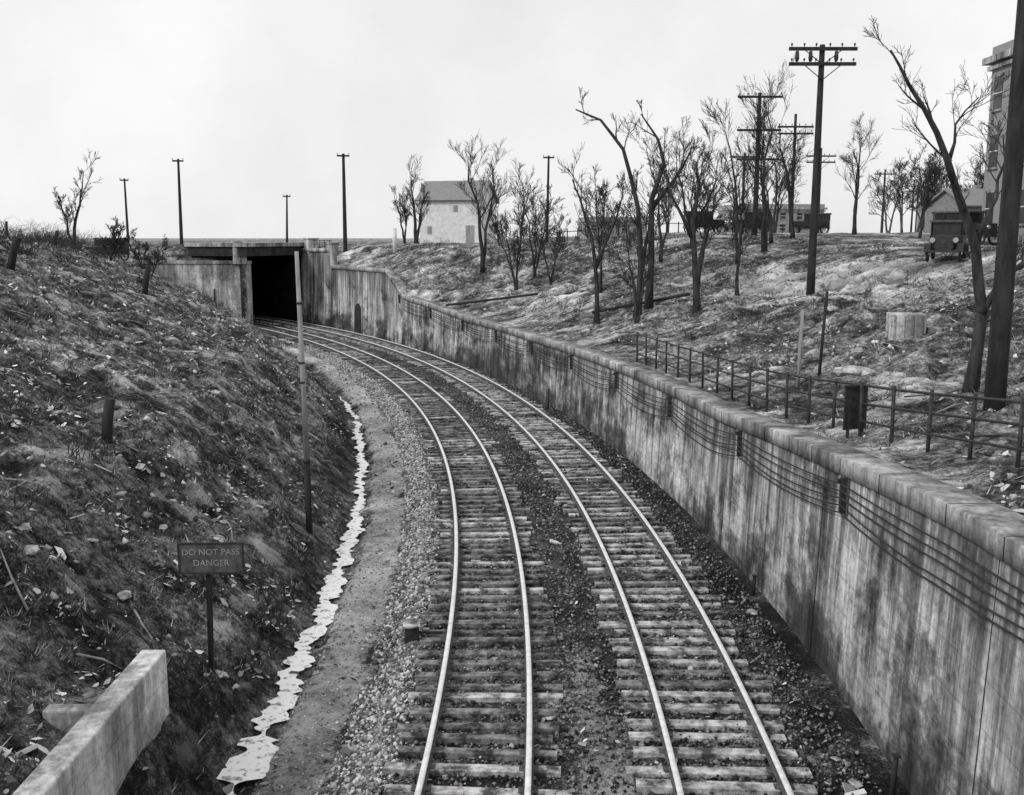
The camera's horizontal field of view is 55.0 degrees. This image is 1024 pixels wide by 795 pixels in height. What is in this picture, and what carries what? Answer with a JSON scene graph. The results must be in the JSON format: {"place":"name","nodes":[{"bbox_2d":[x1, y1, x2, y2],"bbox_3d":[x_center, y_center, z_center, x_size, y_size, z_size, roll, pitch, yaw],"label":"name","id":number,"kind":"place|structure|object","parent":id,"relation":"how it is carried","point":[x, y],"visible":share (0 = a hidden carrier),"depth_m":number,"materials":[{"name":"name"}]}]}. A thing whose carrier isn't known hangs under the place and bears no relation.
{"place":"outdoors","nodes":[
{"label":"outdoors","id":0,"kind":"place"},
{"bbox_2d":[0,0,1016,237],"label":"sky","id":1,"kind":"structure","parent":0,"point":[258,100],"materials":[{"name":"white"}]},
{"bbox_2d":[0,232,1023,794],"bbox_3d":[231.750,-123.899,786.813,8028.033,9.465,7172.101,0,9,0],"label":"ground","id":2,"kind":"structure","parent":0,"point":[192,718],"depth_m":23.25,"materials":[{"name":"grey soil"}]},
{"bbox_2d":[6,236,21,270],"bbox_3d":[-17.383,-4.835,34.268,0.699,1.577,0.273,0,9,0],"label":"wooden post","id":3,"kind":"object","parent":2,"relation":"on","point":[13,253],"visible":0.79,"depth_m":34.15,"materials":[{"name":"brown wood"}]},
{"bbox_2d":[0,217,125,261],"bbox_3d":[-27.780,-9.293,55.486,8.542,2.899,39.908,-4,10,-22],"label":"dry brush","id":4,"kind":"object","parent":2,"relation":"on","point":[30,253],"visible":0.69,"depth_m":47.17,"materials":[{"name":"black plant"}]},
{"bbox_2d":[42,704,92,733],"bbox_3d":[-5.730,4.514,12.786,0.600,1.050,0.220,0,9,0],"label":"wall return","id":5,"kind":"object","parent":2,"relation":"on","point":[64,715],"depth_m":12.62,"materials":[{"name":"concrete"}]},
{"bbox_2d":[52,150,102,245],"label":"bare tree","id":6,"kind":"object","parent":2,"relation":"on","point":[67,216],"visible":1,"depth_m":59.18,"materials":[{"name":"black plant"}]},
{"bbox_2d":[12,650,168,794],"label":"concrete abutment wall","id":7,"kind":"structure","parent":2,"relation":"on","point":[108,738],"depth_m":12.50,"materials":[{"name":"grey concrete"}]},
{"bbox_2d":[82,238,130,260],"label":"vintage car","id":8,"kind":"object","parent":2,"relation":"on","point":[124,250],"visible":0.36,"depth_m":80.45,"materials":[{"name":"black paint"}]},
{"bbox_2d":[101,397,115,443],"bbox_3d":[-8.866,0.631,21.578,0.396,1.283,0.229,0,9,0],"label":"wooden post","id":9,"kind":"object","parent":2,"relation":"on","point":[107,420],"visible":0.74,"depth_m":21.48,"materials":[{"name":"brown wood"}]},
{"bbox_2d":[99,215,136,260],"bbox_3d":[-24.126,-9.522,60.289,2.272,3.246,1.410,-6,11,-32],"label":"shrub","id":10,"kind":"object","parent":2,"relation":"on","point":[115,235],"visible":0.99,"depth_m":59.99,"materials":[{"name":"black plant"}]},
{"bbox_2d":[120,178,129,242],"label":"utility pole","id":11,"kind":"object","parent":2,"relation":"on","point":[126,211],"visible":0.92,"depth_m":106.98,"materials":[{"name":"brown wood"}]},
{"bbox_2d":[127,233,149,268],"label":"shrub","id":12,"kind":"object","parent":2,"relation":"on","point":[134,252],"visible":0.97,"depth_m":77.41,"materials":[{"name":"black plant"}]},
{"bbox_2d":[142,265,150,294],"bbox_3d":[-16.456,-5.134,44.248,0.534,1.645,0.250,0,9,0],"label":"wooden post","id":13,"kind":"object","parent":2,"relation":"on","point":[146,279],"visible":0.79,"depth_m":44.14,"materials":[{"name":"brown wood"}]},
{"bbox_2d":[142,234,168,277],"bbox_3d":[-22.492,-8.764,62.189,2.514,3.183,1.629,8,12,42],"label":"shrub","id":14,"kind":"object","parent":2,"relation":"on","point":[157,252],"visible":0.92,"depth_m":62.02,"materials":[{"name":"black plant"}]},
{"bbox_2d":[0,278,327,756],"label":"scrap debris","id":15,"kind":"object","parent":2,"relation":"on","point":[140,466],"visible":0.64,"depth_m":21.57,"materials":[{"name":"grey wood"}]},
{"bbox_2d":[0,249,336,626],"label":"dry brush","id":16,"kind":"object","parent":2,"relation":"on","point":[152,363],"visible":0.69,"depth_m":27.00,"materials":[{"name":"grey plant"}]},
{"bbox_2d":[0,233,347,794],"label":"grass tufts","id":17,"kind":"object","parent":2,"relation":"on","point":[82,403],"visible":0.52,"depth_m":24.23,"materials":[{"name":"plant"}]},
{"bbox_2d":[0,236,348,793],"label":"leaf litter","id":18,"kind":"object","parent":2,"relation":"on","point":[9,778],"visible":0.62,"depth_m":22.67,"materials":[{"name":"plant"}]},
{"bbox_2d":[0,264,348,767],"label":"scattered stones","id":19,"kind":"object","parent":2,"relation":"on","point":[147,515],"visible":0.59,"depth_m":21.59,"materials":[{"name":"grey stone"}]},
{"bbox_2d":[0,249,351,668],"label":"fallen branches","id":20,"kind":"object","parent":2,"relation":"on","point":[27,609],"visible":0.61,"depth_m":24.02,"materials":[{"name":"grey wood"}]},
{"bbox_2d":[172,158,182,243],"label":"utility pole","id":21,"kind":"object","parent":2,"relation":"on","point":[180,206],"visible":0.95,"depth_m":92.16,"materials":[{"name":"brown wood"}]},
{"bbox_2d":[177,542,244,669],"bbox_3d":[-5.072,3.782,16.796,1.101,2.748,0.131,0,9,-2],"label":"warning sign","id":22,"kind":"object","parent":2,"relation":"on","point":[208,559],"visible":0.98,"depth_m":16.58,"materials":[{"name":"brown wood"}]},
{"bbox_2d":[81,345,355,700],"bbox_3d":[-8.866,0.507,40.264,4.850,2.054,53.136,-2,9,-11],"label":"dry brush","id":23,"kind":"object","parent":2,"relation":"on","point":[260,592],"visible":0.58,"depth_m":20.44,"materials":[{"name":"black plant"}]},
{"bbox_2d":[139,238,338,328],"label":"railway bridge portal","id":24,"kind":"object","parent":2,"relation":"on","point":[270,280],"visible":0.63,"depth_m":83.40,"materials":[{"name":"concrete"}]},
{"bbox_2d":[185,282,308,349],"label":"dry brush","id":25,"kind":"object","parent":2,"relation":"on","point":[286,342],"visible":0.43,"depth_m":72.53,"materials":[{"name":"grey plant"}]},
{"bbox_2d":[216,396,368,794],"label":"ditch ice","id":26,"kind":"structure","parent":2,"relation":"on","point":[252,762],"depth_m":18.81,"materials":[{"name":"white ice"}]},
{"bbox_2d":[295,251,312,533],"bbox_3d":[-5.271,0.134,24.942,0.216,7.601,0.180,0,9,0],"label":"signal pole","id":27,"kind":"object","parent":2,"relation":"on","point":[307,482],"visible":0.91,"depth_m":24.92,"materials":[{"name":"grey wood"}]},
{"bbox_2d":[217,366,409,794],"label":"leaf litter","id":28,"kind":"object","parent":2,"relation":"on","point":[228,789],"visible":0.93,"depth_m":19.36,"materials":[{"name":"grey plant"}]},
{"bbox_2d":[250,360,404,794],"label":"ballast stones","id":29,"kind":"object","parent":2,"relation":"on","point":[310,753],"visible":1,"depth_m":20.17,"materials":[{"name":"grey gravel"}]},
{"bbox_2d":[337,153,348,251],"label":"utility pole","id":30,"kind":"object","parent":2,"relation":"on","point":[343,156],"visible":0.98,"depth_m":87.73,"materials":[{"name":"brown wood"}]},
{"bbox_2d":[291,344,439,794],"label":"ballast stones","id":31,"kind":"object","parent":2,"relation":"on","point":[382,754],"visible":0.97,"depth_m":20.03,"materials":[{"name":"grey gravel"}]},
{"bbox_2d":[390,183,415,243],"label":"bare tree","id":32,"kind":"object","parent":2,"relation":"on","point":[404,214],"visible":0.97,"depth_m":92.53,"materials":[{"name":"black plant"}]},
{"bbox_2d":[253,322,571,794],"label":"railway track","id":33,"kind":"structure","parent":2,"relation":"on","point":[428,734],"depth_m":20.18,"materials":[{"name":"grey wood"}]},
{"bbox_2d":[404,155,431,243],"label":"bare tree","id":34,"kind":"object","parent":2,"relation":"on","point":[416,231],"visible":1,"depth_m":92.38,"materials":[{"name":"black plant"}]},
{"bbox_2d":[403,619,442,642],"bbox_3d":[-1.741,4.563,19.239,0.773,0.340,0.400,-1,9,-6],"label":"trackside box","id":35,"kind":"object","parent":2,"relation":"on","point":[411,627],"visible":1,"depth_m":19.07,"materials":[{"name":"paint"}]},
{"bbox_2d":[419,186,495,242],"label":"walls","id":36,"kind":"structure","parent":2,"relation":"on","point":[443,220],"depth_m":107.56,"materials":[{"name":"white paint"}]},
{"bbox_2d":[427,205,473,242],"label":"windows and door","id":37,"kind":"structure","parent":36,"relation":"attached to","point":[469,233],"depth_m":106.98,"materials":[{"name":"grey wood"}]},
{"bbox_2d":[415,180,499,203],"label":"roof","id":38,"kind":"structure","parent":36,"relation":"on","point":[444,190],"depth_m":108.06,"materials":[{"name":"grey"}]},
{"bbox_2d":[448,132,516,272],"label":"bare tree","id":39,"kind":"object","parent":2,"relation":"on","point":[483,250],"visible":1,"depth_m":72.61,"materials":[{"name":"black plant"}]},
{"bbox_2d":[446,293,537,305],"bbox_3d":[-1.350,-6.270,63.059,6.428,1.029,0.153,4,10,23],"label":"fallen pole","id":40,"kind":"object","parent":2,"relation":"on","point":[493,299],"visible":1,"depth_m":62.96,"materials":[{"name":"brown wood"}]},
{"bbox_2d":[484,179,555,290],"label":"bare tree","id":41,"kind":"object","parent":2,"relation":"on","point":[502,237],"visible":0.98,"depth_m":65.56,"materials":[{"name":"black plant"}]},
{"bbox_2d":[505,158,564,277],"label":"bare tree","id":42,"kind":"object","parent":2,"relation":"on","point":[545,213],"visible":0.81,"depth_m":68.14,"materials":[{"name":"black plant"}]},
{"bbox_2d":[253,315,817,794],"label":"railway track","id":43,"kind":"structure","parent":2,"relation":"on","point":[671,781],"depth_m":19.77,"materials":[{"name":"grey wood"}]},
{"bbox_2d":[521,199,570,285],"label":"bare tree","id":44,"kind":"object","parent":2,"relation":"on","point":[562,245],"visible":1,"depth_m":65.15,"materials":[{"name":"black plant"}]},
{"bbox_2d":[314,383,844,794],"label":"leaf litter","id":45,"kind":"object","parent":2,"relation":"on","point":[543,719],"visible":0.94,"depth_m":17.88,"materials":[{"name":"plant"}]},
{"bbox_2d":[557,142,634,324],"bbox_3d":[4.334,-8.143,49.840,4.260,9.274,2.474,0,9,0],"label":"bare tree","id":46,"kind":"object","parent":2,"relation":"on","point":[596,263],"visible":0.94,"depth_m":49.40,"materials":[{"name":"black plant"}]},
{"bbox_2d":[574,165,625,293],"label":"bare tree","id":47,"kind":"object","parent":2,"relation":"on","point":[608,220],"visible":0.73,"depth_m":57.50,"materials":[{"name":"black plant"}]},
{"bbox_2d":[349,429,866,794],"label":"scrap debris","id":48,"kind":"object","parent":2,"relation":"on","point":[847,787],"visible":0.91,"depth_m":14.58,"materials":[{"name":"white paint"}]},
{"bbox_2d":[575,87,643,317],"bbox_3d":[4.842,-9.534,48.724,3.496,11.437,1.007,1,9,5],"label":"bare tree","id":49,"kind":"object","parent":2,"relation":"on","point":[638,224],"visible":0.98,"depth_m":48.52,"materials":[{"name":"black plant"}]},
{"bbox_2d":[576,217,647,235],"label":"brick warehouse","id":50,"kind":"structure","parent":2,"relation":"on","point":[580,223],"depth_m":192.27,"materials":[{"name":"brick"}]},
{"bbox_2d":[363,365,881,794],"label":"ballast stones","id":51,"kind":"object","parent":2,"relation":"on","point":[613,788],"visible":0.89,"depth_m":18.84,"materials":[{"name":"grey gravel"}]},
{"bbox_2d":[602,206,666,323],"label":"bare tree","id":52,"kind":"object","parent":2,"relation":"on","point":[627,281],"visible":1,"depth_m":46.60,"materials":[{"name":"black plant"}]},
{"bbox_2d":[592,293,689,312],"bbox_3d":[6.650,-4.893,51.125,5.354,1.242,0.153,5,10,28],"label":"fallen pole","id":53,"kind":"object","parent":2,"relation":"on","point":[655,300],"visible":0.8,"depth_m":50.97,"materials":[{"name":"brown wood"}]},
{"bbox_2d":[615,116,679,261],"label":"bare tree","id":54,"kind":"object","parent":2,"relation":"on","point":[660,259],"visible":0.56,"depth_m":63.29,"materials":[{"name":"black plant"}]},
{"bbox_2d":[620,154,680,275],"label":"bare tree","id":55,"kind":"object","parent":2,"relation":"on","point":[646,224],"visible":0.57,"depth_m":59.37,"materials":[{"name":"black plant"}]},
{"bbox_2d":[301,252,1023,794],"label":"retaining wall","id":56,"kind":"structure","parent":2,"relation":"on","point":[899,652],"depth_m":17.20,"materials":[{"name":"concrete"}]},
{"bbox_2d":[354,302,362,333],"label":"refuge recess","id":57,"kind":"object","parent":56,"relation":"in","point":[358,319],"visible":0.9,"depth_m":80.08,"materials":[{"name":"concrete"}]},
{"bbox_2d":[398,295,847,513],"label":"cable brackets","id":58,"kind":"object","parent":56,"relation":"attached to","point":[843,480],"visible":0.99,"depth_m":23.15,"materials":[{"name":"metal"}]},
{"bbox_2d":[402,302,1023,641],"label":"cables","id":59,"kind":"object","parent":58,"relation":"attached to","point":[961,576],"visible":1,"depth_m":16.09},
{"bbox_2d":[301,248,1023,574],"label":"coping","id":60,"kind":"object","parent":56,"relation":"on","point":[988,527],"visible":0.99,"depth_m":17.28,"materials":[{"name":"concrete"}]},
{"bbox_2d":[347,267,1023,794],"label":"expansion joints","id":61,"kind":"object","parent":56,"relation":"attached to","point":[819,539],"visible":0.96,"depth_m":17.97,"materials":[{"name":"concrete"}]},
{"bbox_2d":[628,99,707,309],"bbox_3d":[7.747,-9.653,49.678,4.085,10.491,1.838,0,9,0],"label":"bare tree","id":62,"kind":"object","parent":2,"relation":"on","point":[649,296],"visible":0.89,"depth_m":49.39,"materials":[{"name":"black plant"}]},
{"bbox_2d":[645,139,721,312],"bbox_3d":[8.193,-7.991,46.960,3.884,8.337,2.544,0,9,0],"label":"bare tree","id":63,"kind":"object","parent":2,"relation":"on","point":[691,232],"visible":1,"depth_m":46.92,"materials":[{"name":"black plant"}]},
{"bbox_2d":[658,115,718,249],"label":"bare tree","id":64,"kind":"object","parent":2,"relation":"on","point":[689,185],"visible":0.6,"depth_m":64.07,"materials":[{"name":"black plant"}]},
{"bbox_2d":[356,231,1023,505],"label":"grass tufts","id":65,"kind":"object","parent":2,"relation":"on","point":[812,312],"visible":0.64,"depth_m":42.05,"materials":[{"name":"grey plant"}]},
{"bbox_2d":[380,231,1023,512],"bbox_3d":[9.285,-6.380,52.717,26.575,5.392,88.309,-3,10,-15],"label":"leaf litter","id":66,"kind":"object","parent":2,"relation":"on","point":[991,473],"visible":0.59,"depth_m":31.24,"materials":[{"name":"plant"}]},
{"bbox_2d":[683,211,727,232],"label":"vintage car","id":67,"kind":"object","parent":2,"relation":"on","point":[721,224],"visible":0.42,"depth_m":84.20,"materials":[{"name":"black paint"}]},
{"bbox_2d":[682,118,741,281],"bbox_3d":[10.940,-10.724,54.307,3.194,9.211,4.701,1,9,8],"label":"bare tree","id":68,"kind":"object","parent":2,"relation":"on","point":[706,221],"visible":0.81,"depth_m":54.38,"materials":[{"name":"black plant"}]},
{"bbox_2d":[410,227,1023,398],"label":"dry brush","id":69,"kind":"object","parent":2,"relation":"on","point":[813,304],"visible":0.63,"depth_m":43.95,"materials":[{"name":"grey plant"}]},
{"bbox_2d":[441,241,1023,508],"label":"scattered stones","id":70,"kind":"object","parent":2,"relation":"on","point":[1010,475],"visible":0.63,"depth_m":36.43,"materials":[{"name":"grey stone"}]},
{"bbox_2d":[700,97,773,263],"bbox_3d":[12.975,-12.554,57.262,3.338,9.650,4.414,8,12,40],"label":"bare tree","id":71,"kind":"object","parent":2,"relation":"on","point":[735,229],"visible":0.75,"depth_m":56.37,"materials":[{"name":"black plant"}]},
{"bbox_2d":[720,156,770,295],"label":"bare tree","id":72,"kind":"object","parent":2,"relation":"on","point":[740,241],"visible":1,"depth_m":49.70,"materials":[{"name":"black plant"}]},
{"bbox_2d":[726,211,771,232],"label":"vintage car","id":73,"kind":"object","parent":2,"relation":"on","point":[747,219],"visible":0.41,"depth_m":85.03,"materials":[{"name":"black paint"}]},
{"bbox_2d":[502,249,1015,414],"bbox_3d":[10.818,-4.441,43.827,15.605,3.744,56.913,-2,9,-12],"label":"scrap debris","id":74,"kind":"object","parent":2,"relation":"on","point":[771,344],"visible":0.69,"depth_m":39.20,"materials":[{"name":"white paint"}]},
{"bbox_2d":[737,92,782,235],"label":"utility pole","id":75,"kind":"object","parent":2,"relation":"on","point":[755,203],"visible":0.44,"depth_m":67.55,"materials":[{"name":"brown wood"}]},
{"bbox_2d":[501,239,1020,437],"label":"fallen branches","id":76,"kind":"object","parent":2,"relation":"on","point":[886,391],"visible":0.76,"depth_m":35.61,"materials":[{"name":"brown wood"}]},
{"bbox_2d":[733,75,791,242],"bbox_3d":[15.480,-14.743,61.273,4.035,10.374,2.632,0,9,0],"label":"bare tree","id":77,"kind":"object","parent":2,"relation":"on","point":[770,220],"visible":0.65,"depth_m":61.19,"materials":[{"name":"black plant"}]},
{"bbox_2d":[727,57,813,251],"bbox_3d":[15.583,-14.476,59.046,4.120,11.701,6.165,5,11,29],"label":"bare tree","id":78,"kind":"object","parent":2,"relation":"on","point":[764,237],"visible":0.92,"depth_m":58.38,"materials":[{"name":"black plant"}]},
{"bbox_2d":[716,204,827,232],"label":"brick warehouse","id":79,"kind":"structure","parent":2,"relation":"on","point":[799,211],"depth_m":181.35,"materials":[{"name":"brick"}]},
{"bbox_2d":[719,212,802,230],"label":"windows","id":80,"kind":"structure","parent":79,"relation":"in","point":[783,214],"depth_m":181.39,"materials":[{"name":"black glass"}]},
{"bbox_2d":[761,131,805,232],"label":"bare tree","id":81,"kind":"object","parent":2,"relation":"on","point":[776,214],"visible":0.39,"depth_m":76.13,"materials":[{"name":"black plant"}]},
{"bbox_2d":[758,84,813,238],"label":"bare tree","id":82,"kind":"object","parent":2,"relation":"on","point":[791,210],"visible":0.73,"depth_m":64.21,"materials":[{"name":"black plant"}]},
{"bbox_2d":[777,114,813,232],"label":"utility pole","id":83,"kind":"object","parent":2,"relation":"on","point":[795,126],"visible":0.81,"depth_m":81.86,"materials":[{"name":"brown wood"}]},
{"bbox_2d":[796,310,803,386],"bbox_3d":[8.123,-1.229,27.761,0.139,2.502,0.094,0,9,0],"label":"wooden post","id":84,"kind":"object","parent":2,"relation":"on","point":[800,348],"visible":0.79,"depth_m":27.70,"materials":[{"name":"grey wood"}]},
{"bbox_2d":[794,213,831,232],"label":"vintage car","id":85,"kind":"object","parent":2,"relation":"on","point":[824,221],"visible":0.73,"depth_m":89.94,"materials":[{"name":"black paint"}]},
{"bbox_2d":[806,148,835,232],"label":"utility pole","id":86,"kind":"object","parent":2,"relation":"on","point":[824,161],"visible":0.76,"depth_m":98.32,"materials":[{"name":"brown wood"}]},
{"bbox_2d":[789,43,857,295],"bbox_3d":[13.900,-10.130,44.937,3.050,11.569,0.444,0,9,0],"label":"utility pole","id":87,"kind":"object","parent":2,"relation":"on","point":[821,63],"visible":1,"depth_m":44.53,"materials":[{"name":"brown wood"}]},
{"bbox_2d":[818,292,828,375],"bbox_3d":[8.808,-1.646,27.896,0.201,2.704,0.085,0,9,0],"label":"wooden post","id":88,"kind":"object","parent":2,"relation":"on","point":[822,334],"visible":0.79,"depth_m":27.84,"materials":[{"name":"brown wood"}]},
{"bbox_2d":[636,332,1023,467],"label":"iron railing","id":89,"kind":"object","parent":2,"relation":"on","point":[973,418],"visible":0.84,"depth_m":20.28,"materials":[{"name":"black metal"}]},
{"bbox_2d":[832,365,869,376],"bbox_3d":[9.601,-0.703,27.761,1.064,0.426,0.629,3,10,18],"label":"rock","id":90,"kind":"object","parent":2,"relation":"on","point":[847,370],"visible":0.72,"depth_m":27.58,"materials":[{"name":"grey stone"}]},
{"bbox_2d":[842,384,869,438],"bbox_3d":[7.119,0.451,20.409,0.600,1.445,0.088,-3,10,-20],"label":"dark notice board","id":91,"kind":"object","parent":2,"relation":"on","point":[851,407],"visible":0.71,"depth_m":20.35,"materials":[{"name":"paint"}]},
{"bbox_2d":[835,114,883,233],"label":"bare tree","id":92,"kind":"object","parent":2,"relation":"on","point":[856,182],"visible":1,"depth_m":72.85,"materials":[{"name":"grey plant"}]},
{"bbox_2d":[889,753,900,794],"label":"track marker post","id":93,"kind":"object","parent":2,"relation":"on","point":[896,756],"visible":1,"depth_m":13.60,"materials":[{"name":"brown wood"}]},
{"bbox_2d":[885,312,941,341],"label":"concrete manhole block","id":94,"kind":"structure","parent":2,"relation":"on","point":[905,325],"depth_m":31.82,"materials":[{"name":"grey concrete"}]},
{"bbox_2d":[867,137,985,232],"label":"distant trees","id":95,"kind":"object","parent":2,"relation":"on","point":[899,190],"visible":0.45,"depth_m":108.30,"materials":[{"name":"black plant"}]},
{"bbox_2d":[908,149,945,238],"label":"bare tree","id":96,"kind":"object","parent":2,"relation":"on","point":[924,203],"visible":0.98,"depth_m":64.90,"materials":[{"name":"black plant"}]},
{"bbox_2d":[863,15,1023,392],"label":"bare tree","id":97,"kind":"object","parent":2,"relation":"on","point":[983,303],"visible":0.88,"depth_m":22.13,"materials":[{"name":"black plant"}]},
{"bbox_2d":[923,220,968,261],"bbox_3d":[20.081,-7.223,45.394,1.660,1.892,3.670,5,10,28],"label":"vintage car","id":98,"kind":"object","parent":2,"relation":"on","point":[948,236],"visible":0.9,"depth_m":44.61,"materials":[{"name":"black paint"}]},
{"bbox_2d":[924,192,981,231],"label":"walls","id":99,"kind":"structure","parent":2,"relation":"on","point":[947,200],"depth_m":88.07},
{"bbox_2d":[920,188,982,209],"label":"roof","id":100,"kind":"structure","parent":99,"relation":"on","point":[974,198],"depth_m":86.83,"materials":[{"name":"grey"}]},
{"bbox_2d":[932,211,997,244],"bbox_3d":[25.520,-9.494,55.157,1.660,1.892,3.670,-5,11,-30],"label":"vintage car","id":101,"kind":"object","parent":2,"relation":"on","point":[990,229],"visible":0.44,"depth_m":54.65,"materials":[{"name":"black paint"}]},
{"bbox_2d":[982,57,1023,238],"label":"walls","id":102,"kind":"structure","parent":2,"relation":"on","point":[989,182],"depth_m":58.84,"materials":[{"name":"brick"}]},
{"bbox_2d":[982,39,1023,244],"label":"cornice and base","id":103,"kind":"structure","parent":102,"relation":"on","point":[1002,52],"depth_m":58.20,"materials":[{"name":"concrete"}]},
{"bbox_2d":[985,70,1023,225],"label":"windows","id":104,"kind":"structure","parent":102,"relation":"attached to","point":[997,104],"depth_m":59.14,"materials":[{"name":"grey glass"}]},
{"bbox_2d":[983,0,1023,411],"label":"utility pole","id":105,"kind":"object","parent":2,"relation":"on","point":[997,367],"visible":0.86,"depth_m":19.32,"materials":[{"name":"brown wood"}]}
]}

